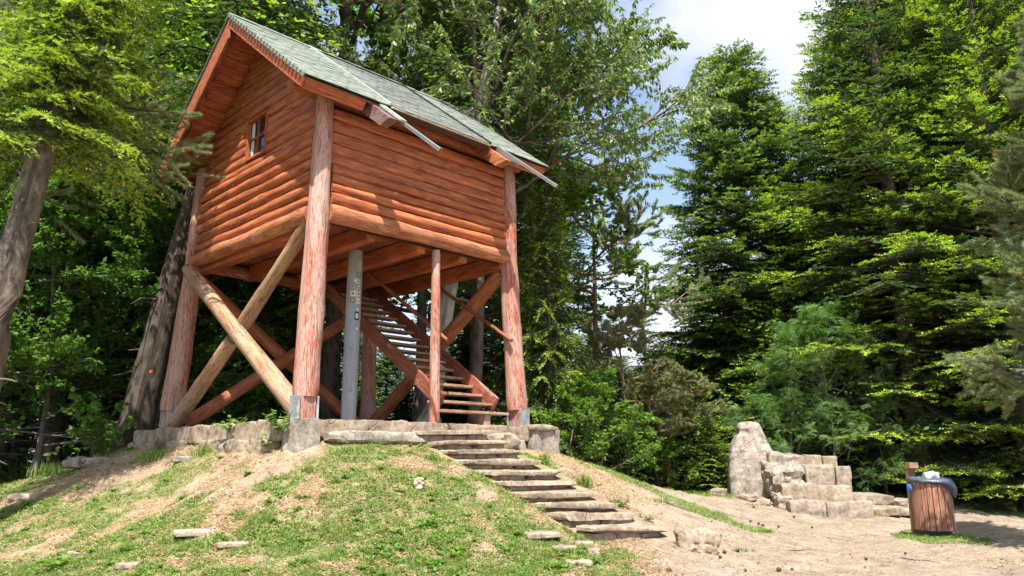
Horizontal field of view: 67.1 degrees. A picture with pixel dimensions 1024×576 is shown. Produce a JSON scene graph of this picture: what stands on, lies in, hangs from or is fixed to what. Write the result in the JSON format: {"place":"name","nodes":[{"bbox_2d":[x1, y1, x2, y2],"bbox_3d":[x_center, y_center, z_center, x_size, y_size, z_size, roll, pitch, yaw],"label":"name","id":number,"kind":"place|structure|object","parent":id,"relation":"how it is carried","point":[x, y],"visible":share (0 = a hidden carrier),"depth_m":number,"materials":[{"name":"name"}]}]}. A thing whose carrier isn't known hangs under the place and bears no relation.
{"place":"outdoors","nodes":[
{"label":"outdoors","id":0,"kind":"place"},
{"bbox_2d":[0,442,1013,575],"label":"grass","id":1,"kind":"structure","parent":0,"point":[486,568],"depth_m":8.29,"materials":[{"name":"green plant"}]},
{"bbox_2d":[16,0,1004,461],"label":"sky","id":2,"kind":"structure","parent":0,"point":[773,26],"materials":[{"name":"white"}]},
{"bbox_2d":[0,439,1023,575],"bbox_3d":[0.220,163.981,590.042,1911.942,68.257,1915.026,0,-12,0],"label":"ground","id":3,"kind":"structure","parent":0,"point":[792,524],"depth_m":9.79,"materials":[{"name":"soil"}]},
{"bbox_2d":[6,492,43,500],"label":"stone","id":4,"kind":"object","parent":3,"relation":"on","point":[20,496],"visible":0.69,"depth_m":11.03,"materials":[{"name":"stone"}]},
{"bbox_2d":[6,284,89,482],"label":"spruce tree","id":5,"kind":"object","parent":3,"relation":"on","point":[15,445],"visible":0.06,"depth_m":22.06,"materials":[{"name":"green plant"}]},
{"bbox_2d":[26,461,69,475],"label":"grass tuft","id":6,"kind":"object","parent":3,"relation":"on","point":[49,471],"visible":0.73,"depth_m":13.10,"materials":[{"name":"green plant"}]},
{"bbox_2d":[0,9,106,479],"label":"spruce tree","id":7,"kind":"object","parent":3,"relation":"on","point":[5,447],"depth_m":20.40,"materials":[{"name":"green plant"}]},
{"bbox_2d":[38,555,75,569],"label":"leafy weed","id":8,"kind":"object","parent":3,"relation":"on","point":[64,561],"visible":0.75,"depth_m":7.77,"materials":[{"name":"green plant"}]},
{"bbox_2d":[0,224,124,471],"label":"beech tree","id":9,"kind":"object","parent":3,"relation":"on","point":[10,395],"visible":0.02,"depth_m":19.70,"materials":[{"name":"green wood"}]},
{"bbox_2d":[0,187,150,458],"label":"beech tree","id":10,"kind":"object","parent":3,"relation":"on","point":[13,454],"depth_m":19.57,"materials":[{"name":"green wood"}]},
{"bbox_2d":[0,107,158,447],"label":"beech tree","id":11,"kind":"object","parent":3,"relation":"on","point":[112,276],"visible":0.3,"depth_m":16.23,"materials":[{"name":"green plant"}]},
{"bbox_2d":[62,456,110,468],"bbox_3d":[-7.066,2.953,13.066,0.847,0.204,0.630,0,-12,0],"label":"mossy rock","id":12,"kind":"object","parent":3,"relation":"on","point":[78,462],"visible":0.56,"depth_m":12.78,"materials":[{"name":"grey stone"}]},
{"bbox_2d":[0,0,179,474],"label":"spruce tree","id":13,"kind":"object","parent":3,"relation":"on","point":[58,457],"visible":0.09,"depth_m":18.26,"materials":[{"name":"green plant"}]},
{"bbox_2d":[0,0,183,464],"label":"spruce tree","id":14,"kind":"object","parent":3,"relation":"on","point":[42,131],"visible":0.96,"depth_m":10.70,"materials":[{"name":"green plant"}]},
{"bbox_2d":[0,145,217,477],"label":"beech tree","id":15,"kind":"object","parent":3,"relation":"on","point":[52,347],"visible":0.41,"depth_m":15.70,"materials":[{"name":"green wood"}]},
{"bbox_2d":[0,0,226,244],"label":"pine tree","id":16,"kind":"object","parent":3,"relation":"on","point":[169,160],"visible":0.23,"depth_m":12.29,"materials":[{"name":"green wood"}]},
{"bbox_2d":[0,164,242,456],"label":"beech tree","id":17,"kind":"object","parent":3,"relation":"on","point":[110,310],"visible":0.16,"depth_m":17.36,"materials":[{"name":"green wood"}]},
{"bbox_2d":[0,219,251,484],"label":"beech tree","id":18,"kind":"object","parent":3,"relation":"on","point":[79,445],"visible":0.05,"depth_m":19.29,"materials":[{"name":"green plant"}]},
{"bbox_2d":[115,561,142,568],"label":"flat stone","id":19,"kind":"object","parent":3,"relation":"on","point":[125,565],"visible":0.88,"depth_m":7.42,"materials":[{"name":"stone"}]},
{"bbox_2d":[27,4,239,426],"bbox_3d":[-10.591,-2.425,22.403,5.426,17.676,5.792,-3,-13,13],"label":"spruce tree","id":20,"kind":"object","parent":3,"relation":"on","point":[144,203],"visible":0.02,"depth_m":21.91,"materials":[{"name":"green plant"}]},
{"bbox_2d":[9,186,283,430],"bbox_3d":[-7.832,1.024,17.974,7.630,7.164,5.669,-7,-14,30],"label":"beech tree","id":21,"kind":"object","parent":3,"relation":"on","point":[155,224],"visible":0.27,"depth_m":17.29,"materials":[{"name":"green plant"}]},
{"bbox_2d":[134,448,169,460],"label":"grass tuft","id":22,"kind":"object","parent":3,"relation":"on","point":[151,456],"visible":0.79,"depth_m":11.80,"materials":[{"name":"green plant"}]},
{"bbox_2d":[0,0,325,332],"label":"broadleaf tree","id":23,"kind":"object","parent":3,"relation":"on","point":[42,292],"visible":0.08,"depth_m":19.14,"materials":[{"name":"green wood"}]},
{"bbox_2d":[58,0,282,312],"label":"spruce tree","id":24,"kind":"object","parent":3,"relation":"on","point":[163,243],"visible":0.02,"depth_m":20.59,"materials":[{"name":"green plant"}]},
{"bbox_2d":[173,528,217,536],"bbox_3d":[-3.276,2.575,8.137,0.544,0.070,0.216,7,-14,-28],"label":"flat stone","id":25,"kind":"object","parent":3,"relation":"on","point":[188,532],"visible":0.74,"depth_m":8.02,"materials":[{"name":"beige stone"}]},
{"bbox_2d":[187,441,215,455],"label":"grass tuft","id":26,"kind":"object","parent":3,"relation":"on","point":[202,451],"visible":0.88,"depth_m":11.25,"materials":[{"name":"green plant"}]},
{"bbox_2d":[56,0,366,453],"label":"spruce tree","id":27,"kind":"object","parent":3,"relation":"on","point":[142,396],"visible":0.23,"depth_m":15.92,"materials":[{"name":"green plant"}]},
{"bbox_2d":[86,247,360,440],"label":"beech tree","id":28,"kind":"object","parent":3,"relation":"on","point":[245,291],"visible":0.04,"depth_m":19.30,"materials":[{"name":"green wood"}]},
{"bbox_2d":[216,541,247,547],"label":"flat stone","id":29,"kind":"object","parent":3,"relation":"on","point":[225,544],"visible":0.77,"depth_m":7.64,"materials":[{"name":"stone"}]},
{"bbox_2d":[191,274,341,424],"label":"spruce tree","id":30,"kind":"object","parent":3,"relation":"on","point":[264,321],"visible":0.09,"depth_m":19.14,"materials":[{"name":"green plant"}]},
{"bbox_2d":[193,289,360,417],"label":"beech tree","id":31,"kind":"object","parent":3,"relation":"on","point":[287,348],"visible":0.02,"depth_m":22.60,"materials":[{"name":"green plant"}]},
{"bbox_2d":[199,20,361,418],"bbox_3d":[-6.923,-1.204,24.049,5.038,16.410,5.378,4,-13,-20],"label":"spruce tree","id":32,"kind":"object","parent":3,"relation":"on","point":[360,353],"visible":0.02,"depth_m":23.25,"materials":[{"name":"green plant"}]},
{"bbox_2d":[181,0,503,419],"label":"pine tree","id":33,"kind":"object","parent":3,"relation":"on","point":[330,368],"visible":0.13,"depth_m":18.30,"materials":[{"name":"green wood"}]},
{"bbox_2d":[127,418,559,454],"bbox_3d":[-2.915,2.832,13.611,5.841,0.816,5.453,-12,-17,44],"label":"stone foundation","id":34,"kind":"object","parent":3,"relation":"on","point":[295,435],"visible":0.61,"depth_m":11.08,"materials":[{"name":"concrete"}]},
{"bbox_2d":[263,408,293,430],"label":"leafy weed","id":35,"kind":"object","parent":34,"relation":"on","point":[279,425],"visible":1,"depth_m":10.23,"materials":[{"name":"green plant"}]},
{"bbox_2d":[156,12,558,427],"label":"lookout tower","id":36,"kind":"structure","parent":34,"relation":"on","point":[357,196],"depth_m":13.08,"materials":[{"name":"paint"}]},
{"bbox_2d":[245,109,269,162],"bbox_3d":[-4.304,-2.570,13.125,0.695,0.750,0.112,-12,-17,44],"label":"window","id":37,"kind":"structure","parent":36,"relation":"in","point":[256,143],"depth_m":13.15,"materials":[{"name":"clear glass"}]},
{"bbox_2d":[338,331,361,418],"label":"spruce tree","id":38,"kind":"object","parent":3,"relation":"on","point":[358,396],"visible":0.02,"depth_m":22.43,"materials":[{"name":"green plant"}]},
{"bbox_2d":[326,444,376,453],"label":"grass tuft","id":39,"kind":"object","parent":3,"relation":"on","point":[352,449],"visible":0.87,"depth_m":9.92,"materials":[{"name":"green plant"}]},
{"bbox_2d":[341,315,393,404],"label":"spruce tree","id":40,"kind":"object","parent":3,"relation":"on","point":[360,359],"visible":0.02,"depth_m":49.95,"materials":[{"name":"green plant"}]},
{"bbox_2d":[357,347,412,420],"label":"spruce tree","id":41,"kind":"object","parent":3,"relation":"on","point":[387,382],"visible":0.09,"depth_m":33.48,"materials":[{"name":"green plant"}]},
{"bbox_2d":[386,387,413,421],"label":"spruce tree","id":42,"kind":"object","parent":3,"relation":"on","point":[407,402],"visible":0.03,"depth_m":25.42,"materials":[{"name":"green plant"}]},
{"bbox_2d":[404,276,504,393],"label":"spruce tree","id":43,"kind":"object","parent":3,"relation":"on","point":[461,336],"depth_m":32.63,"materials":[{"name":"green plant"}]},
{"bbox_2d":[383,102,532,422],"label":"spruce tree","id":44,"kind":"object","parent":3,"relation":"on","point":[465,338],"visible":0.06,"depth_m":27.41,"materials":[{"name":"green plant"}]},
{"bbox_2d":[174,0,742,424],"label":"cherry tree","id":45,"kind":"object","parent":3,"relation":"on","point":[554,54],"visible":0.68,"depth_m":17.08,"materials":[{"name":"green plant"}]},
{"bbox_2d":[324,0,608,421],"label":"broadleaf tree","id":46,"kind":"object","parent":3,"relation":"on","point":[421,309],"visible":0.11,"depth_m":22.33,"materials":[{"name":"green wood"}]},
{"bbox_2d":[440,343,503,424],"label":"spruce tree","id":47,"kind":"object","parent":3,"relation":"on","point":[465,363],"visible":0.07,"depth_m":26.43,"materials":[{"name":"green plant"}]},
{"bbox_2d":[414,0,576,422],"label":"spruce tree","id":48,"kind":"object","parent":3,"relation":"on","point":[447,304],"visible":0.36,"depth_m":17.86,"materials":[{"name":"green plant"}]},
{"bbox_2d":[0,443,1022,575],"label":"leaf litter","id":49,"kind":"object","parent":3,"relation":"on","point":[393,572],"visible":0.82,"depth_m":8.21,"materials":[{"name":"brown plant"}]},
{"bbox_2d":[0,443,1023,575],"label":"dry straw","id":50,"kind":"object","parent":3,"relation":"on","point":[292,501],"visible":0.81,"depth_m":8.98,"materials":[{"name":"beige plant"}]},
{"bbox_2d":[361,1,671,372],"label":"broadleaf tree","id":51,"kind":"object","parent":3,"relation":"on","point":[589,193],"visible":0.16,"depth_m":21.59,"materials":[{"name":"green plant"}]},
{"bbox_2d":[482,188,558,425],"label":"spruce tree","id":52,"kind":"object","parent":3,"relation":"on","point":[498,380],"visible":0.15,"depth_m":20.55,"materials":[{"name":"green plant"}]},
{"bbox_2d":[456,88,600,418],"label":"spruce tree","id":53,"kind":"object","parent":3,"relation":"on","point":[573,238],"visible":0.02,"depth_m":29.99,"materials":[{"name":"green plant"}]},
{"bbox_2d":[413,430,666,541],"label":"stone steps","id":54,"kind":"structure","parent":3,"relation":"on","point":[473,444],"depth_m":10.15,"materials":[{"name":"stone"}]},
{"bbox_2d":[452,63,627,399],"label":"spruce tree","id":55,"kind":"object","parent":3,"relation":"on","point":[573,309],"visible":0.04,"depth_m":27.83,"materials":[{"name":"green plant"}]},
{"bbox_2d":[524,530,560,539],"bbox_3d":[0.308,2.676,8.371,0.408,0.079,0.351,4,-13,-17],"label":"flat stone","id":56,"kind":"object","parent":3,"relation":"on","point":[539,534],"visible":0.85,"depth_m":8.23,"materials":[{"name":"stone"}]},
{"bbox_2d":[492,109,609,464],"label":"spruce tree","id":57,"kind":"object","parent":3,"relation":"on","point":[549,353],"visible":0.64,"depth_m":17.75,"materials":[{"name":"green plant"}]},
{"bbox_2d":[484,101,619,389],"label":"spruce tree","id":58,"kind":"object","parent":3,"relation":"on","point":[586,243],"visible":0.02,"depth_m":35.03,"materials":[{"name":"green plant"}]},
{"bbox_2d":[530,384,609,460],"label":"shrub","id":59,"kind":"object","parent":3,"relation":"on","point":[574,413],"visible":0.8,"depth_m":16.12,"materials":[{"name":"green plant"}]},
{"bbox_2d":[566,558,592,566],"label":"stone","id":60,"kind":"object","parent":3,"relation":"on","point":[587,562],"visible":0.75,"depth_m":7.52,"materials":[{"name":"stone"}]},
{"bbox_2d":[571,471,593,487],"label":"grass tuft","id":61,"kind":"object","parent":3,"relation":"on","point":[583,480],"visible":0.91,"depth_m":10.85,"materials":[{"name":"green plant"}]},
{"bbox_2d":[562,344,635,478],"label":"spruce tree","id":62,"kind":"object","parent":3,"relation":"on","point":[604,397],"visible":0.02,"depth_m":29.34,"materials":[{"name":"green plant"}]},
{"bbox_2d":[546,365,663,471],"bbox_3d":[1.933,2.990,17.060,2.723,2.542,2.137,7,-14,-30],"label":"shrub","id":63,"kind":"object","parent":3,"relation":"on","point":[580,386],"visible":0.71,"depth_m":16.86,"materials":[{"name":"green plant"}]},
{"bbox_2d":[498,159,712,463],"bbox_3d":[2.597,1.365,22.616,6.597,10.548,5.165,-1,-12,3],"label":"pine tree","id":64,"kind":"object","parent":3,"relation":"on","point":[624,217],"visible":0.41,"depth_m":22.57,"materials":[{"name":"green plant"}]},
{"bbox_2d":[602,355,639,467],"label":"spruce tree","id":65,"kind":"object","parent":3,"relation":"on","point":[617,367],"visible":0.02,"depth_m":32.70,"materials":[{"name":"green plant"}]},
{"bbox_2d":[578,400,667,479],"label":"shrub","id":66,"kind":"object","parent":3,"relation":"on","point":[650,436],"visible":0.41,"depth_m":18.51,"materials":[{"name":"green plant"}]},
{"bbox_2d":[557,302,694,476],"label":"pine tree","id":67,"kind":"object","parent":3,"relation":"on","point":[635,315],"visible":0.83,"depth_m":19.25,"materials":[{"name":"green plant"}]},
{"bbox_2d":[584,370,680,490],"bbox_3d":[2.971,4.356,21.528,3.474,4.219,3.290,-11,-16,41],"label":"shrub","id":68,"kind":"object","parent":3,"relation":"on","point":[618,399],"visible":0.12,"depth_m":21.57,"materials":[{"name":"green plant"}]},
{"bbox_2d":[624,282,667,484],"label":"fir tree","id":69,"kind":"object","parent":3,"relation":"on","point":[646,346],"visible":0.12,"depth_m":24.16,"materials":[{"name":"green plant"}]},
{"bbox_2d":[605,341,711,490],"bbox_3d":[4.460,4.295,23.078,4.257,5.461,4.496,0,-12,1],"label":"shrub","id":70,"kind":"object","parent":3,"relation":"on","point":[649,351],"visible":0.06,"depth_m":23.28,"materials":[{"name":"green plant"}]},
{"bbox_2d":[615,410,705,492],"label":"shrub","id":71,"kind":"object","parent":3,"relation":"on","point":[667,445],"visible":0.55,"depth_m":18.98,"materials":[{"name":"green plant"}]},
{"bbox_2d":[603,358,740,488],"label":"pine tree","id":72,"kind":"object","parent":3,"relation":"on","point":[670,427],"visible":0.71,"depth_m":19.15,"materials":[{"name":"green plant"}]},
{"bbox_2d":[653,369,730,491],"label":"fir tree","id":73,"kind":"object","parent":3,"relation":"on","point":[694,434],"visible":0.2,"depth_m":20.27,"materials":[{"name":"green plant"}]},
{"bbox_2d":[673,527,720,554],"bbox_3d":[2.203,3.035,9.228,0.536,0.340,0.303,0,-12,0],"label":"boulder","id":74,"kind":"object","parent":3,"relation":"on","point":[702,540],"visible":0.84,"depth_m":9.10,"materials":[{"name":"stone"}]},
{"bbox_2d":[682,414,728,492],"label":"fir tree","id":75,"kind":"object","parent":3,"relation":"on","point":[717,448],"visible":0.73,"depth_m":19.07,"materials":[{"name":"green plant"}]},
{"bbox_2d":[677,317,774,488],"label":"fir tree","id":76,"kind":"object","parent":3,"relation":"on","point":[723,365],"visible":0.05,"depth_m":24.04,"materials":[{"name":"green plant"}]},
{"bbox_2d":[735,493,758,501],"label":"rubble stone","id":77,"kind":"object","parent":3,"relation":"on","point":[748,497],"visible":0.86,"depth_m":16.63,"materials":[{"name":"stone"}]},
{"bbox_2d":[727,421,771,496],"bbox_3d":[5.554,3.973,17.965,1.108,1.715,1.044,-3,-13,12],"label":"boulder","id":78,"kind":"object","parent":3,"relation":"on","point":[750,447],"visible":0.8,"depth_m":17.58,"materials":[{"name":"grey stone"}]},
{"bbox_2d":[635,37,877,489],"bbox_3d":[7.774,-0.506,25.297,7.506,16.352,7.819,-8,-15,32],"label":"fir tree","id":79,"kind":"object","parent":3,"relation":"on","point":[745,167],"visible":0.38,"depth_m":24.40,"materials":[{"name":"green plant"}]},
{"bbox_2d":[771,492,792,509],"bbox_3d":[5.708,4.535,16.316,0.394,0.443,0.467,0,-12,0],"label":"rubble stone","id":80,"kind":"object","parent":3,"relation":"on","point":[779,499],"visible":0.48,"depth_m":16.16,"materials":[{"name":"stone"}]},
{"bbox_2d":[713,318,851,462],"bbox_3d":[6.387,2.866,19.139,3.688,4.444,3.114,-9,-15,36],"label":"rowan bush","id":81,"kind":"object","parent":3,"relation":"on","point":[786,336],"visible":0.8,"depth_m":18.94,"materials":[{"name":"green plant"}]},
{"bbox_2d":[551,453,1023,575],"bbox_3d":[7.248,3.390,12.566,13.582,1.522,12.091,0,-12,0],"label":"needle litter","id":82,"kind":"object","parent":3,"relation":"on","point":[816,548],"visible":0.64,"depth_m":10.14,"materials":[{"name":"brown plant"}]},
{"bbox_2d":[710,294,872,488],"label":"fir tree","id":83,"kind":"object","parent":3,"relation":"on","point":[766,333],"visible":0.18,"depth_m":22.29,"materials":[{"name":"green plant"}]},
{"bbox_2d":[721,104,903,492],"bbox_3d":[9.433,0.370,26.103,6.642,14.177,6.788,-3,-13,14],"label":"fir tree","id":84,"kind":"object","parent":3,"relation":"on","point":[786,159],"visible":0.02,"depth_m":25.77,"materials":[{"name":"green plant"}]},
{"bbox_2d":[760,450,874,518],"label":"ruined stone steps","id":85,"kind":"structure","parent":3,"relation":"on","point":[814,485],"depth_m":16.67,"materials":[{"name":"stone"}]},
{"bbox_2d":[800,6,856,210],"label":"spruce tree","id":86,"kind":"object","parent":3,"relation":"on","point":[825,31],"visible":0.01,"depth_m":31.04,"materials":[{"name":"green plant"}]},
{"bbox_2d":[763,294,943,479],"bbox_3d":[8.065,2.684,19.237,4.122,4.967,3.480,5,-13,-22],"label":"rowan bush","id":87,"kind":"object","parent":3,"relation":"on","point":[823,314],"visible":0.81,"depth_m":18.73,"materials":[{"name":"green plant"}]},
{"bbox_2d":[782,302,959,490],"bbox_3d":[9.733,3.073,21.871,4.556,5.490,3.846,5,-13,-23],"label":"rowan bush","id":88,"kind":"object","parent":3,"relation":"on","point":[855,453],"visible":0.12,"depth_m":21.17,"materials":[{"name":"green plant"}]},
{"bbox_2d":[852,492,894,504],"bbox_3d":[7.921,4.738,17.279,0.851,0.332,1.027,2,-13,-8],"label":"rubble stone","id":89,"kind":"object","parent":3,"relation":"on","point":[877,499],"visible":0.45,"depth_m":16.84,"materials":[{"name":"stone"}]},
{"bbox_2d":[738,32,1010,495],"bbox_3d":[10.609,-1.096,24.191,7.952,15.225,7.781,2,-13,-10],"label":"fir tree","id":90,"kind":"object","parent":3,"relation":"on","point":[880,488],"visible":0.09,"depth_m":23.88,"materials":[{"name":"green plant"}]},
{"bbox_2d":[740,0,1023,503],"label":"fir tree","id":91,"kind":"object","parent":3,"relation":"on","point":[844,202],"visible":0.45,"depth_m":20.02,"materials":[{"name":"green plant"}]},
{"bbox_2d":[800,0,966,492],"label":"spruce tree","id":92,"kind":"object","parent":3,"relation":"on","point":[904,488],"visible":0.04,"depth_m":24.20,"materials":[{"name":"green plant"}]},
{"bbox_2d":[873,504,902,516],"bbox_3d":[7.836,4.705,16.270,0.713,0.248,0.824,-8,-15,32],"label":"rubble stone","id":93,"kind":"object","parent":3,"relation":"on","point":[890,510],"visible":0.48,"depth_m":15.91,"materials":[{"name":"stone"}]},
{"bbox_2d":[828,342,950,494],"bbox_3d":[9.287,3.203,18.889,2.747,3.921,3.254,-2,-12,7],"label":"rowan bush","id":94,"kind":"object","parent":3,"relation":"on","point":[880,449],"visible":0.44,"depth_m":18.81,"materials":[{"name":"green plant"}]},
{"bbox_2d":[831,318,965,484],"bbox_3d":[10.057,3.176,20.712,4.122,4.967,3.480,-9,-15,35],"label":"rowan bush","id":95,"kind":"object","parent":3,"relation":"on","point":[949,389],"visible":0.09,"depth_m":19.94,"materials":[{"name":"green plant"}]},
{"bbox_2d":[892,498,908,507],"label":"rubble stone","id":96,"kind":"object","parent":3,"relation":"on","point":[903,502],"visible":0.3,"depth_m":16.73,"materials":[{"name":"stone"}]},
{"bbox_2d":[822,0,1023,509],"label":"fir tree","id":97,"kind":"object","parent":3,"relation":"on","point":[988,442],"depth_m":23.61,"materials":[{"name":"green plant"}]},
{"bbox_2d":[835,0,1023,515],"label":"fir tree","id":98,"kind":"object","parent":3,"relation":"on","point":[976,58],"visible":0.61,"depth_m":18.94,"materials":[{"name":"green plant"}]},
{"bbox_2d":[905,462,956,533],"bbox_3d":[7.031,3.535,12.955,0.742,1.180,0.745,2,-12,-8],"label":"litter bin","id":99,"kind":"object","parent":3,"relation":"on","point":[930,501],"visible":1,"depth_m":12.71,"materials":[{"name":"brown wood"}]},
{"bbox_2d":[875,3,1017,510],"bbox_3d":[12.883,-1.985,22.136,5.367,16.377,5.027,5,-13,-20],"label":"spruce tree","id":100,"kind":"object","parent":3,"relation":"on","point":[1000,506],"depth_m":20.71,"materials":[{"name":"green plant"}]},
{"bbox_2d":[879,0,1023,301],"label":"spruce tree","id":101,"kind":"object","parent":3,"relation":"on","point":[996,103],"visible":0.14,"depth_m":20.08,"materials":[{"name":"green plant"}]},
{"bbox_2d":[947,440,992,501],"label":"shrub","id":102,"kind":"object","parent":3,"relation":"on","point":[972,491],"visible":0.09,"depth_m":20.22,"materials":[{"name":"green plant"}]},
{"bbox_2d":[940,14,1023,420],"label":"pine tree","id":103,"kind":"object","parent":3,"relation":"on","point":[1012,158],"visible":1,"depth_m":11.88,"materials":[{"name":"green wood"}]},
{"bbox_2d":[961,0,1023,238],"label":"spruce tree","id":104,"kind":"object","parent":3,"relation":"on","point":[1017,3],"depth_m":22.04,"materials":[{"name":"green plant"}]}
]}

